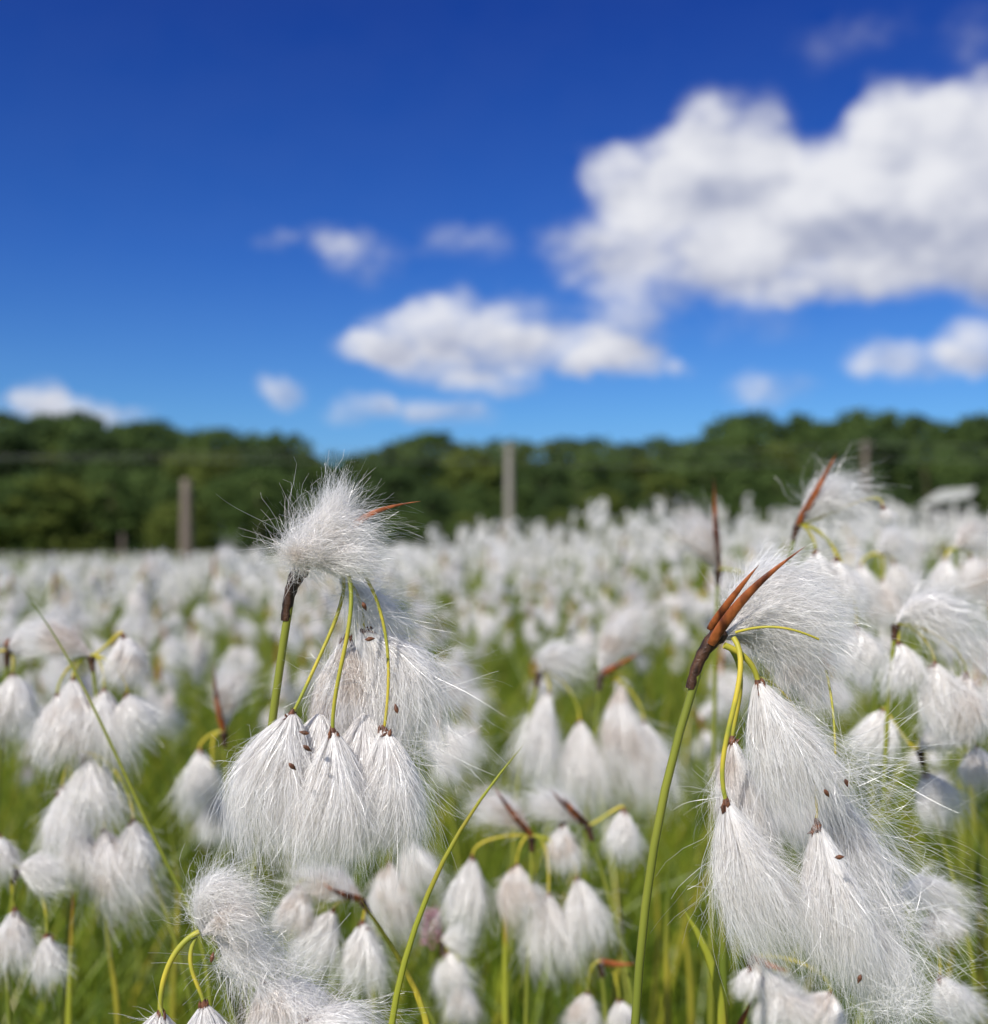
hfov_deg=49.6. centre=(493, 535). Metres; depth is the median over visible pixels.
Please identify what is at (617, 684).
cottongrass plant
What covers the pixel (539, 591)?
cottongrass plant
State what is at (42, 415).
tree
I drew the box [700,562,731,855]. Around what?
cottongrass plant
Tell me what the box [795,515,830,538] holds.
tree
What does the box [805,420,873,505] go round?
tree
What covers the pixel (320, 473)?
tree
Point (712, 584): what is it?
cottongrass plant
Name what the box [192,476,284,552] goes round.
tree
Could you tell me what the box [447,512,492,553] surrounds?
tree
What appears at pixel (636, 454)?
tree
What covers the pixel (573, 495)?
tree
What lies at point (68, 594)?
cottongrass plant
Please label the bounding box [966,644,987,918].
cottongrass plant
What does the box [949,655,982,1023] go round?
cottongrass plant
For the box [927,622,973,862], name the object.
cottongrass plant
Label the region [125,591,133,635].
cottongrass plant
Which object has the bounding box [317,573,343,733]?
cottongrass plant
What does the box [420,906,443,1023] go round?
pink flower
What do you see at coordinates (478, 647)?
cottongrass plant
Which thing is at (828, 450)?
tree
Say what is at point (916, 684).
cottongrass plant
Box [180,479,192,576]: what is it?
wooden post
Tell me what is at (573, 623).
cottongrass plant
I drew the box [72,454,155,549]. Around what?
tree
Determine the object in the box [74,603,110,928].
cottongrass plant
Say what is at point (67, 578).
cottongrass plant
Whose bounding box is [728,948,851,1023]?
cottongrass plant
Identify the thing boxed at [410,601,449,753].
cottongrass plant
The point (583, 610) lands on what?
cottongrass plant
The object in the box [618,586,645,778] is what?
cottongrass plant
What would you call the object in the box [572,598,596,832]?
cottongrass plant
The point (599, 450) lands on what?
tree
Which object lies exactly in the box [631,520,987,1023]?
cottongrass plant
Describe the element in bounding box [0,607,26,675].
cottongrass plant
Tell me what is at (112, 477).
tree
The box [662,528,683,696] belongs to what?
cottongrass plant
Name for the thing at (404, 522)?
tree
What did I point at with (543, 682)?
cottongrass plant
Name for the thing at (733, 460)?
tree
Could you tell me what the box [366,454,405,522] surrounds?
tree
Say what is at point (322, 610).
cottongrass plant
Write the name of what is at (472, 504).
tree
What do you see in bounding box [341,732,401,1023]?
cottongrass plant
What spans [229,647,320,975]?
cottongrass plant
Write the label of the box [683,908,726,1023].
sedge leaf
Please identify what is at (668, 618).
cottongrass plant
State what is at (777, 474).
tree
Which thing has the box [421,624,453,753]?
cottongrass plant
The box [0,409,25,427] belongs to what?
tree
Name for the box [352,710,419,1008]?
cottongrass plant
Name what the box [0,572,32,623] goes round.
cottongrass plant
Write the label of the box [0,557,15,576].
cottongrass plant
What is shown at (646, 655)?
cottongrass plant
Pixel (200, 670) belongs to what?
cottongrass plant
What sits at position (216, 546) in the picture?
tree
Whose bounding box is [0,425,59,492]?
tree
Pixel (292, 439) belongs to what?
tree
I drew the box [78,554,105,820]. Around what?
cottongrass plant
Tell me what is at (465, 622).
cottongrass plant
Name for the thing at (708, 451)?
tree
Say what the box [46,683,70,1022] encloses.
cottongrass plant
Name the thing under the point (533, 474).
tree
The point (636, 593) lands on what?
cottongrass plant
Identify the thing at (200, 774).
cottongrass plant
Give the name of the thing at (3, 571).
cottongrass plant
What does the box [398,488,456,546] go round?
tree
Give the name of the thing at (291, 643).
cottongrass plant
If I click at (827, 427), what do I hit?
tree
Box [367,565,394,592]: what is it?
cottongrass plant
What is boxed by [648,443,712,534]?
tree
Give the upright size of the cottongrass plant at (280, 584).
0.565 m
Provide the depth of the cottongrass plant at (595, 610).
2.02 m
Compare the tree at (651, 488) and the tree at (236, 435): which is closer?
the tree at (651, 488)
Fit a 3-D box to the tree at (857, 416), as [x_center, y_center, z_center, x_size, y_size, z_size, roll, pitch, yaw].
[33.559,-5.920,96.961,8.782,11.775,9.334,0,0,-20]
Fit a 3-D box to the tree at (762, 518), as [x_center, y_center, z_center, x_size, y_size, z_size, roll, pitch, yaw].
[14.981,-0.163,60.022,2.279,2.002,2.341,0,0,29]
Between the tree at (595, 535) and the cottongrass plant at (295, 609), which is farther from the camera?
the tree at (595, 535)
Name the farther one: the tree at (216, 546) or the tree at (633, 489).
the tree at (633, 489)
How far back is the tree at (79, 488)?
66.77 m
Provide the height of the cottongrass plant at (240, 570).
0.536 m
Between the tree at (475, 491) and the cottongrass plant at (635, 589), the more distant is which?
the tree at (475, 491)
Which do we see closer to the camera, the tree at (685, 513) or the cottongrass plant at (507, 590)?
the cottongrass plant at (507, 590)
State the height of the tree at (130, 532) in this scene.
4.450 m
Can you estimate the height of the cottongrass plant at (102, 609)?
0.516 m
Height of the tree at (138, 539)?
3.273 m
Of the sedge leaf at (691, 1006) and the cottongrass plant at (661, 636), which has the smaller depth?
the sedge leaf at (691, 1006)
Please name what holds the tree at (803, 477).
on the ground at (84, 551)
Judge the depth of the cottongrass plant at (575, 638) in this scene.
1.94 m
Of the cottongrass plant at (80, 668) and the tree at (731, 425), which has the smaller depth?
the cottongrass plant at (80, 668)
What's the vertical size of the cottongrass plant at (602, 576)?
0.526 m
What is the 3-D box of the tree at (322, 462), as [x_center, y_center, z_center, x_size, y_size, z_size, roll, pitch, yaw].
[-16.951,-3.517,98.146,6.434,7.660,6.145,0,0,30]
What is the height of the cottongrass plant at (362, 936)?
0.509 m
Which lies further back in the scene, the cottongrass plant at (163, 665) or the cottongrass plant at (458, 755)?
the cottongrass plant at (163, 665)
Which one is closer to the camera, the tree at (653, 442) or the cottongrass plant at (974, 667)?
the cottongrass plant at (974, 667)
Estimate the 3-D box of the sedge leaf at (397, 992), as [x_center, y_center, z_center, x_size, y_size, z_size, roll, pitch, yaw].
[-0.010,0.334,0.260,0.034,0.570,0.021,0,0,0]
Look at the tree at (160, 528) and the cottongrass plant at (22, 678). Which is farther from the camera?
the tree at (160, 528)
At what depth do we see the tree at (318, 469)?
90.61 m
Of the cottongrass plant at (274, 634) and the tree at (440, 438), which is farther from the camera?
the tree at (440, 438)
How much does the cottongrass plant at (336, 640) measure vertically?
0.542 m
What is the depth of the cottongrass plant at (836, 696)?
1.11 m
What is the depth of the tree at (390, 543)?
59.62 m
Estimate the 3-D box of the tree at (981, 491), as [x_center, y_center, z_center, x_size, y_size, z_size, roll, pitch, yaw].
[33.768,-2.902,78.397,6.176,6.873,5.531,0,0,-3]
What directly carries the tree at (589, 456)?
on the ground at (84, 551)
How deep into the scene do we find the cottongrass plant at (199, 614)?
1.31 m
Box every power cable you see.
[0,457,987,465]
[25,444,987,455]
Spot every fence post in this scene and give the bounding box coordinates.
[120,534,124,565]
[503,444,515,546]
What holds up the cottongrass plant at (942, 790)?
on the ground at (84, 551)
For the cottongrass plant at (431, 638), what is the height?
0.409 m
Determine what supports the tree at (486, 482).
on the ground at (84, 551)
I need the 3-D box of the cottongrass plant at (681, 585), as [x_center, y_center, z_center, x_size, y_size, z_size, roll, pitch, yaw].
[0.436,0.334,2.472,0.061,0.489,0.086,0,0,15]
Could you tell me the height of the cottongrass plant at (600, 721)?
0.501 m
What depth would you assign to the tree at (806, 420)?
94.61 m
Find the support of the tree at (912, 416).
on the ground at (84, 551)
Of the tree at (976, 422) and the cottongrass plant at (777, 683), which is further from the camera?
the tree at (976, 422)
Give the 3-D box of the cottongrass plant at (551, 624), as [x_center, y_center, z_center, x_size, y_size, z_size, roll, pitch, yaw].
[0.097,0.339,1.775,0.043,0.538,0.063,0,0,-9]
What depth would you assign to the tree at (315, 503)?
70.33 m
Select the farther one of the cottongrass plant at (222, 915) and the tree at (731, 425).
the tree at (731, 425)
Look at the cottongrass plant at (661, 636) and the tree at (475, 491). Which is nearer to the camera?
the cottongrass plant at (661, 636)
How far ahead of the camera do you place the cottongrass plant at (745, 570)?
2.63 m
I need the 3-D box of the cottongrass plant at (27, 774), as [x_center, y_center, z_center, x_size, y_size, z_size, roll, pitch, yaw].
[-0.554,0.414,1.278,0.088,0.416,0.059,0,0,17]
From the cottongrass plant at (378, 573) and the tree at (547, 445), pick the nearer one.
the cottongrass plant at (378, 573)
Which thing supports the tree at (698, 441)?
on the ground at (84, 551)
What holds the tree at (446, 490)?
on the ground at (84, 551)
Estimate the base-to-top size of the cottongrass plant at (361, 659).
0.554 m
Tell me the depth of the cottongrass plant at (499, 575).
2.18 m
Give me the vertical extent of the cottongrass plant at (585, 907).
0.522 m
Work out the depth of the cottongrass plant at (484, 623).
1.58 m
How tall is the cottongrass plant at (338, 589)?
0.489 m
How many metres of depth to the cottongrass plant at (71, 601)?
1.25 m
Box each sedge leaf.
[19,584,211,1006]
[65,897,72,1023]
[104,892,120,1023]
[167,817,179,1022]
[361,900,429,1023]
[388,748,520,1023]
[502,867,508,1023]
[608,864,623,1016]
[650,867,660,1023]
[663,857,671,1023]
[679,891,694,1023]
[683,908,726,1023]
[718,900,728,1023]
[737,1001,751,1023]
[938,836,955,1023]
[966,741,985,1023]
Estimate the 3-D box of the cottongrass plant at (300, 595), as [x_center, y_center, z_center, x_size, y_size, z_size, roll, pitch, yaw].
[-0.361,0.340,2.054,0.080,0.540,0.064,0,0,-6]
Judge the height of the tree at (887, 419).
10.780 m
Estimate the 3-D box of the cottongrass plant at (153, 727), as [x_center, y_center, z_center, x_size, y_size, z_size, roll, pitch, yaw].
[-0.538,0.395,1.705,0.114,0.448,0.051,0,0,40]
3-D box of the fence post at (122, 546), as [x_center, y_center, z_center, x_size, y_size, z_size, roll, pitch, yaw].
[-10.409,0.514,30.000,0.137,1.136,0.137,0,0,0]
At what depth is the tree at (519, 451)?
88.89 m
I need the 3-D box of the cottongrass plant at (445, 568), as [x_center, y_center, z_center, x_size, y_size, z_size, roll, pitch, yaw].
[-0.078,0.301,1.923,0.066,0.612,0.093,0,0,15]
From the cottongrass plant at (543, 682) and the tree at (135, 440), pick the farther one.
the tree at (135, 440)
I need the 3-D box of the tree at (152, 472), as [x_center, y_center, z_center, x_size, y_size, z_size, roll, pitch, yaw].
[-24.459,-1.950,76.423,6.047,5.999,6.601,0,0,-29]
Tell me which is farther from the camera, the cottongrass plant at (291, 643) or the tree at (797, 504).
the tree at (797, 504)
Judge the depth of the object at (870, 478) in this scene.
65.57 m
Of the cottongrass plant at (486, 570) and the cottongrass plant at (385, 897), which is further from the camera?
the cottongrass plant at (486, 570)
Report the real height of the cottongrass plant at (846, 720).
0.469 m
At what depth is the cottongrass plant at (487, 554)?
2.36 m
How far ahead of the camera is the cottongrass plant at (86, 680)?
1.00 m
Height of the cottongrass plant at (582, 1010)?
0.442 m
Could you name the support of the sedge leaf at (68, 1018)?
on the ground at (84, 551)
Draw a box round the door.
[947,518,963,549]
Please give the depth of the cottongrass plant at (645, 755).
0.55 m
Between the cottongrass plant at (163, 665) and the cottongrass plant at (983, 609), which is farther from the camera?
the cottongrass plant at (983, 609)
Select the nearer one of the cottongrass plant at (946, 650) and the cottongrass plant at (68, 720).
the cottongrass plant at (68, 720)
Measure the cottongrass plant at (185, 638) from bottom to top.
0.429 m
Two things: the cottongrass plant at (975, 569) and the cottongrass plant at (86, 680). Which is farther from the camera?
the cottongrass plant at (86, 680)
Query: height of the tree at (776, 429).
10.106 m
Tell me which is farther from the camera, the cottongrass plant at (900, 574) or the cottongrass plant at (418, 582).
the cottongrass plant at (418, 582)
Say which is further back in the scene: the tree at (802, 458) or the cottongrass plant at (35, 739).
the tree at (802, 458)
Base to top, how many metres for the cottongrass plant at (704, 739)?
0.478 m
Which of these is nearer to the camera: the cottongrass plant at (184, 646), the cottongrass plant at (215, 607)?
the cottongrass plant at (215, 607)
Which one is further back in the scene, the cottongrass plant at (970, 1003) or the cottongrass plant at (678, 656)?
the cottongrass plant at (678, 656)
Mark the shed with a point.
(935, 502)
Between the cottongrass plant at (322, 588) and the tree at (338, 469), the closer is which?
the cottongrass plant at (322, 588)
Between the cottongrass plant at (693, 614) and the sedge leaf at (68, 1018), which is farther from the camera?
the cottongrass plant at (693, 614)
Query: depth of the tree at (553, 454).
91.50 m
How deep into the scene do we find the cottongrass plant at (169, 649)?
1.04 m
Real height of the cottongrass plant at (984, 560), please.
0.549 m
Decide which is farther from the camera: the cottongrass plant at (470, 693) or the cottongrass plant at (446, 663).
the cottongrass plant at (470, 693)
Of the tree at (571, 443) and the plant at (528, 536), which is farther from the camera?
the tree at (571, 443)
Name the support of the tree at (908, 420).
on the ground at (84, 551)
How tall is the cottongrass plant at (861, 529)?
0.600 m
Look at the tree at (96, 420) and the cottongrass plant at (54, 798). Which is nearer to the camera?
the cottongrass plant at (54, 798)
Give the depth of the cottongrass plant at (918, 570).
2.24 m
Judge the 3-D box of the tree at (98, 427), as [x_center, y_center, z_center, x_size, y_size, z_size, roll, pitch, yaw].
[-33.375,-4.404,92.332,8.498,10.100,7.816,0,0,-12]
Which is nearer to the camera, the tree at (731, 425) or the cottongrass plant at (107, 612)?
the cottongrass plant at (107, 612)
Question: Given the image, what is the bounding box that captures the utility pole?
[860,441,872,527]
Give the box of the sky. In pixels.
[0,0,987,472]
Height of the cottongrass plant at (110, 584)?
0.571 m
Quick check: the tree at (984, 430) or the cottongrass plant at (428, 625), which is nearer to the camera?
the cottongrass plant at (428, 625)
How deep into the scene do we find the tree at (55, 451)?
85.81 m
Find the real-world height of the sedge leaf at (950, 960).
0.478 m
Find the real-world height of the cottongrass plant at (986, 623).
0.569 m
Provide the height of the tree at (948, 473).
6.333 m
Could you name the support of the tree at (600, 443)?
on the ground at (84, 551)
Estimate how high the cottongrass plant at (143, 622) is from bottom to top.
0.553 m
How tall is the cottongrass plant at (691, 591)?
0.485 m
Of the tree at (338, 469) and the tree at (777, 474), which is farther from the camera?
the tree at (338, 469)
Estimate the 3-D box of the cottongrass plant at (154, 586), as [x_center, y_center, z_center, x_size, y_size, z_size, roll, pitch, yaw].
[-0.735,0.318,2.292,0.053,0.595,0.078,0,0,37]
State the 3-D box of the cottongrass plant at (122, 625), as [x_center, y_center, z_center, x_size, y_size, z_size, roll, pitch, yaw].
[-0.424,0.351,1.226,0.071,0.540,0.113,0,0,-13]
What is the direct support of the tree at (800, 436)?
on the ground at (84, 551)
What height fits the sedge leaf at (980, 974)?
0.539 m
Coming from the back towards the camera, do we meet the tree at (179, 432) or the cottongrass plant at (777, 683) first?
the tree at (179, 432)
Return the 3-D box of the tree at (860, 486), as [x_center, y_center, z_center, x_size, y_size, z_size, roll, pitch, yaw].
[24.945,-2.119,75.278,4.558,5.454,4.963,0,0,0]
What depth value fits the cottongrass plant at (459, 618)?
2.26 m
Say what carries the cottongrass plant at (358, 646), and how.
on the ground at (84, 551)
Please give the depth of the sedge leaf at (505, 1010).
0.45 m
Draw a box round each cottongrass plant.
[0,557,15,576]
[0,559,31,635]
[0,561,15,594]
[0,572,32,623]
[0,599,85,790]
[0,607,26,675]
[0,627,23,847]
[0,832,81,1023]
[2,592,194,1015]
[3,611,47,823]
[6,724,56,978]
[16,568,85,674]
[19,604,145,1014]
[21,656,47,692]
[25,751,196,1023]
[27,654,67,908]
[35,669,66,1022]
[43,563,79,765]
[46,584,84,975]
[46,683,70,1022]
[49,750,59,978]
[59,582,91,819]
[61,572,80,674]
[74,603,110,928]
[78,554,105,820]
[78,652,93,675]
[89,582,121,690]
[93,591,127,686]
[96,608,155,1019]
[100,558,126,686]
[113,824,425,1023]
[114,548,177,935]
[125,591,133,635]
[128,621,183,936]
[129,598,197,1005]
[131,548,162,693]
[134,614,157,750]
[142,623,207,1023]
[146,599,188,776]
[148,648,179,911]
[149,563,167,770]
[153,612,187,916]
[159,650,281,1012]
[160,594,188,717]
[173,619,217,776]
[177,599,220,1016]
[180,453,534,1023]
[180,630,217,851]
[181,624,194,714]
[181,626,208,875]
[184,615,218,817]
[185,644,210,875]
[187,521,252,1003]
[203,623,222,758]
[207,580,237,764]
[208,613,264,940]
[222,573,256,759]
[222,576,249,756]
[229,568,256,745]
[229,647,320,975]
[233,621,258,771]
[256,683,308,971]
[257,596,282,730]
[261,620,305,977]
[264,849,435,1023]
[270,594,283,701]
[272,558,294,696]
[276,608,382,964]
[279,600,303,716]
[288,615,308,712]
[290,587,304,704]
[291,612,340,946]
[292,576,321,683]
[298,600,331,717]
[310,582,338,861]
[313,571,338,657]
[317,571,332,650]
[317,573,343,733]
[325,595,339,659]
[326,586,346,649]
[326,600,355,939]
[329,832,456,1023]
[340,605,354,635]
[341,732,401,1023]
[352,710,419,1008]
[353,614,374,927]
[354,595,387,895]
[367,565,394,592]
[369,552,383,588]
[383,563,406,733]
[391,619,414,748]
[394,570,438,733]
[406,583,423,622]
[408,618,429,827]
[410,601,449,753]
[412,586,447,639]
[416,773,636,1023]
[417,637,511,1023]
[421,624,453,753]
[425,609,463,765]
[425,620,439,650]
[425,921,489,1023]
[436,637,487,962]
[437,534,474,830]
[437,647,469,859]
[451,589,469,672]
[451,600,472,717]
[458,667,483,785]
[458,684,500,951]
[459,593,478,821]
[463,587,489,704]
[463,618,492,841]
[473,573,510,891]
[475,532,506,801]
[480,547,510,864]
[480,549,496,724]
[482,584,528,777]
[487,614,641,1023]
[489,547,509,745]
[489,767,648,999]
[495,516,516,750]
[496,607,532,768]
[518,578,540,665]
[518,604,543,844]
[521,597,539,722]
[522,652,581,725]
[529,664,558,869]
[533,574,565,663]
[538,579,568,781]
[538,579,569,696]
[539,598,558,766]
[550,589,604,847]
[554,958,647,1023]
[565,630,591,697]
[569,573,706,995]
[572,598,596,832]
[573,604,597,838]
[576,601,603,798]
[587,556,613,645]
[589,534,636,817]
[593,607,627,878]
[594,574,619,675]
[612,559,641,808]
[613,586,656,885]
[613,668,645,967]
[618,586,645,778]
[618,645,651,784]
[622,575,651,678]
[624,628,660,895]
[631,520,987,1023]
[633,585,653,809]
[636,611,664,696]
[639,483,744,1023]
[639,636,652,704]
[642,581,659,613]
[644,614,667,812]
[647,568,688,795]
[648,584,675,698]
[659,594,700,784]
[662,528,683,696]
[664,589,694,792]
[666,605,693,744]
[667,639,692,829]
[671,578,695,748]
[674,576,704,740]
[683,680,743,989]
[684,585,714,848]
[687,590,698,715]
[689,583,719,750]
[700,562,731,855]
[701,642,724,882]
[702,641,767,952]
[704,565,731,728]
[717,640,740,740]
[721,552,739,668]
[723,561,739,670]
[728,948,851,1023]
[740,539,772,737]
[742,543,767,680]
[756,695,848,1020]
[766,441,913,961]
[768,672,789,695]
[769,668,839,979]
[781,536,801,580]
[798,620,886,988]
[802,654,865,993]
[811,690,829,731]
[818,648,864,813]
[828,609,862,741]
[837,686,987,1023]
[838,520,858,736]
[841,606,869,780]
[843,525,905,786]
[844,527,874,696]
[844,542,871,779]
[849,516,944,1023]
[850,625,865,801]
[852,537,987,1023]
[853,649,888,786]
[854,526,872,714]
[859,616,887,797]
[869,618,908,867]
[870,525,887,695]
[894,859,987,1023]
[898,611,971,859]
[900,557,919,756]
[902,550,917,642]
[905,743,955,1014]
[910,585,930,770]
[911,536,935,727]
[912,542,960,706]
[919,511,987,1023]
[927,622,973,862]
[933,624,962,887]
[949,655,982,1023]
[952,598,987,974]
[958,558,965,573]
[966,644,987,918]
[968,635,987,752]
[971,659,987,726]
[972,580,987,625]
[976,552,987,593]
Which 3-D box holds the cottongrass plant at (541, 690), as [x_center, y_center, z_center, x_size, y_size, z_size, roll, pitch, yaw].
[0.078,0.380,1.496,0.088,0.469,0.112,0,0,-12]
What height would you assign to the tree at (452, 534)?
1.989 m
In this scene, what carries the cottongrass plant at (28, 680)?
on the ground at (84, 551)
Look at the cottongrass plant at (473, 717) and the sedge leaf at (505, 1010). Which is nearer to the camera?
the sedge leaf at (505, 1010)
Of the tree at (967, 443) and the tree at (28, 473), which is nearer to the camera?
the tree at (28, 473)
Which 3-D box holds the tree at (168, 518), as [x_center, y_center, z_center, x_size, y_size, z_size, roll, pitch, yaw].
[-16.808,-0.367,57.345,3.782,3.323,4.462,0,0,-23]
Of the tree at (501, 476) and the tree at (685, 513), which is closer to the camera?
the tree at (685, 513)
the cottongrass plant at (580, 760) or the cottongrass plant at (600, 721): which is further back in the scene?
the cottongrass plant at (600, 721)
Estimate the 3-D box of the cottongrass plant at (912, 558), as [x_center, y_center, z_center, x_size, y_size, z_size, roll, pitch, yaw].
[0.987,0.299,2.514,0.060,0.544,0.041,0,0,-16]
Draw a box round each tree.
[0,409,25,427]
[0,411,60,476]
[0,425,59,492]
[0,427,26,478]
[0,471,111,557]
[0,473,85,557]
[0,489,55,547]
[0,506,21,552]
[1,470,70,554]
[7,415,65,477]
[11,500,86,557]
[23,415,111,470]
[33,446,93,479]
[53,426,136,537]
[54,409,119,464]
[55,481,100,550]
[63,468,168,556]
[64,477,127,554]
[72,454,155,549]
[85,426,123,541]
[92,430,165,488]
[99,423,170,485]
[100,501,162,556]
[107,422,129,537]
[117,488,176,553]
[123,467,196,537]
[124,438,194,495]
[130,417,177,441]
[136,507,200,556]
[138,479,206,552]
[142,498,215,556]
[148,448,226,548]
[149,429,218,499]
[157,446,206,499]
[173,429,218,449]
[179,427,241,498]
[185,448,260,547]
[190,427,234,454]
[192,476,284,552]
[193,498,233,550]
[196,468,313,554]
[199,451,246,499]
[209,465,318,551]
[210,430,262,454]
[216,438,252,453]
[228,441,316,534]
[228,454,310,536]
[242,433,318,532]
[262,430,316,470]
[280,452,327,496]
[282,491,315,535]
[289,464,317,505]
[305,495,328,516]
[310,456,331,491]
[310,463,362,497]
[311,462,354,490]
[318,479,381,542]
[325,452,366,483]
[333,452,377,521]
[343,498,380,547]
[357,449,394,523]
[358,439,427,521]
[358,528,382,549]
[361,470,420,544]
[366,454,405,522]
[370,508,416,547]
[378,509,443,549]
[382,536,397,548]
[385,437,426,507]
[390,431,460,524]
[396,430,467,529]
[396,450,453,533]
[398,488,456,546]
[411,486,461,547]
[430,439,489,484]
[434,445,504,543]
[437,518,477,551]
[442,445,476,501]
[445,482,499,529]
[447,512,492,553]
[452,499,498,536]
[456,447,521,500]
[480,519,521,547]
[481,437,529,469]
[482,455,528,517]
[484,480,540,540]
[485,439,550,533]
[498,510,530,545]
[513,460,582,541]
[513,470,553,533]
[515,439,561,469]
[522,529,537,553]
[527,491,583,546]
[536,508,591,545]
[538,447,621,519]
[539,447,585,532]
[549,437,603,531]
[554,483,610,537]
[565,446,619,519]
[571,436,623,517]
[571,524,601,545]
[578,487,629,545]
[587,454,644,519]
[601,479,659,527]
[603,448,660,517]
[604,519,646,547]
[606,441,658,496]
[614,452,670,518]
[618,510,666,545]
[625,500,669,535]
[633,469,694,533]
[638,440,690,534]
[641,435,672,462]
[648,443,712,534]
[658,452,742,525]
[670,438,693,457]
[672,443,740,506]
[673,507,705,527]
[680,507,724,528]
[688,434,744,470]
[692,452,766,534]
[693,425,789,521]
[701,414,745,445]
[706,419,785,471]
[710,469,782,537]
[722,409,776,441]
[738,438,807,525]
[740,469,806,537]
[741,420,810,460]
[747,515,781,541]
[763,479,827,544]
[772,419,850,484]
[772,473,816,531]
[780,450,828,481]
[783,411,835,478]
[795,421,872,468]
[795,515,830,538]
[801,440,862,492]
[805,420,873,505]
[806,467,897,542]
[828,430,917,479]
[830,467,880,526]
[832,407,886,433]
[834,429,932,533]
[850,409,921,517]
[856,414,922,452]
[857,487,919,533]
[877,416,950,463]
[881,455,975,531]
[893,434,976,501]
[898,411,951,519]
[916,450,987,521]
[917,421,987,514]
[943,412,987,461]
[943,427,987,505]
[950,442,987,521]
[951,501,978,519]
[953,411,987,534]
[975,453,987,520]
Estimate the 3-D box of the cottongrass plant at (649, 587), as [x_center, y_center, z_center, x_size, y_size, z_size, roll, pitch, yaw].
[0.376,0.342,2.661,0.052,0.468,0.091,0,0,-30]
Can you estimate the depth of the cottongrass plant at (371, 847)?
1.50 m
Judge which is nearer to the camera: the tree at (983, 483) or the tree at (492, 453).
the tree at (983, 483)
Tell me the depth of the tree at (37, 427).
88.37 m
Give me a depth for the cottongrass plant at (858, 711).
2.12 m
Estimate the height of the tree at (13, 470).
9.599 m
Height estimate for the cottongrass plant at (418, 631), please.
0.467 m
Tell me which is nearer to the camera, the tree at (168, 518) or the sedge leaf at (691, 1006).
the sedge leaf at (691, 1006)
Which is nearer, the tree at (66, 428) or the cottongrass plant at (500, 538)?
the cottongrass plant at (500, 538)
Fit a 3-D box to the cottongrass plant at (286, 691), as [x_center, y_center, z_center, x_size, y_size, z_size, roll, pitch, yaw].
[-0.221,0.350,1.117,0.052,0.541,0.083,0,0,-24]
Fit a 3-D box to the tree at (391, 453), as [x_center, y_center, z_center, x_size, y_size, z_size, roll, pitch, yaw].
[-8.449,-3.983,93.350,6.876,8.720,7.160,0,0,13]
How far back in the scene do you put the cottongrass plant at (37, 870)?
0.40 m
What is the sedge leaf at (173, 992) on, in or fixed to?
on the ground at (84, 551)
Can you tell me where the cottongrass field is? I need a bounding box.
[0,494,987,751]
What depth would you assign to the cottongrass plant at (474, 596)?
2.49 m
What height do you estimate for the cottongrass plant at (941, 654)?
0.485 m
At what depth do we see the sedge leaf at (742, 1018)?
0.33 m
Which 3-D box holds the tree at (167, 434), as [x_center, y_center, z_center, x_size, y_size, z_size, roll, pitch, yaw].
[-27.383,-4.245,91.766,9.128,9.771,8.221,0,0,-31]
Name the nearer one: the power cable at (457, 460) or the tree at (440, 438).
the power cable at (457, 460)
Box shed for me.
[913,488,975,549]
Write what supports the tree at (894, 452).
on the ground at (84, 551)
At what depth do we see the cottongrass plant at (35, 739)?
1.82 m
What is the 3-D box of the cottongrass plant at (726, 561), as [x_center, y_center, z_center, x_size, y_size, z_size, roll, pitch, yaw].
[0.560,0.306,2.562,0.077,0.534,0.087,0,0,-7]
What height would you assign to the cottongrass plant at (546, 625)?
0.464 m
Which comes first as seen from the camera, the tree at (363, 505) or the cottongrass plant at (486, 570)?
the cottongrass plant at (486, 570)
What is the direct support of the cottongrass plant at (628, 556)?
on the ground at (84, 551)
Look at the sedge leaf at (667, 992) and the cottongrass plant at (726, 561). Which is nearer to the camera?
the sedge leaf at (667, 992)
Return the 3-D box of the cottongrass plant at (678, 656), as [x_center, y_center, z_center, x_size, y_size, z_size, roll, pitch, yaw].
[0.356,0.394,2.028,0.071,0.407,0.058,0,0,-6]
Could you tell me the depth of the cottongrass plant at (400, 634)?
2.09 m
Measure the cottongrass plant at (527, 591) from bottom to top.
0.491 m
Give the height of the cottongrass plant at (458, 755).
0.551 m
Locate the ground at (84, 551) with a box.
[0,533,987,1023]
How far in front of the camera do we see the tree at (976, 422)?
93.22 m
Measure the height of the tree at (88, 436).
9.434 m
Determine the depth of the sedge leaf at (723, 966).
0.36 m
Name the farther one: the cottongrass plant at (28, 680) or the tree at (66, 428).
the tree at (66, 428)
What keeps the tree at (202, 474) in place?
on the ground at (84, 551)
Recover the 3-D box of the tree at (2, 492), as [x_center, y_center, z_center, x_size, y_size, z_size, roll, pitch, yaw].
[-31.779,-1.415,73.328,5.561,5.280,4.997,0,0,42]
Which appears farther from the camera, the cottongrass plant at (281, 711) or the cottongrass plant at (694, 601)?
the cottongrass plant at (694, 601)
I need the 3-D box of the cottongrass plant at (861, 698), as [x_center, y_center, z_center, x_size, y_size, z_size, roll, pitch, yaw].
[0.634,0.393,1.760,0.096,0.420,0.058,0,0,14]
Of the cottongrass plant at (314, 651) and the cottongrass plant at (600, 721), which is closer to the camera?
the cottongrass plant at (314, 651)
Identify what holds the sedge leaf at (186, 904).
on the ground at (84, 551)
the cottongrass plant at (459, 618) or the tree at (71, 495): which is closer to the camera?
the cottongrass plant at (459, 618)
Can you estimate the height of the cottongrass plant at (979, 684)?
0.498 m
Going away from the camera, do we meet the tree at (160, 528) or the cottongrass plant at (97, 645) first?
the cottongrass plant at (97, 645)

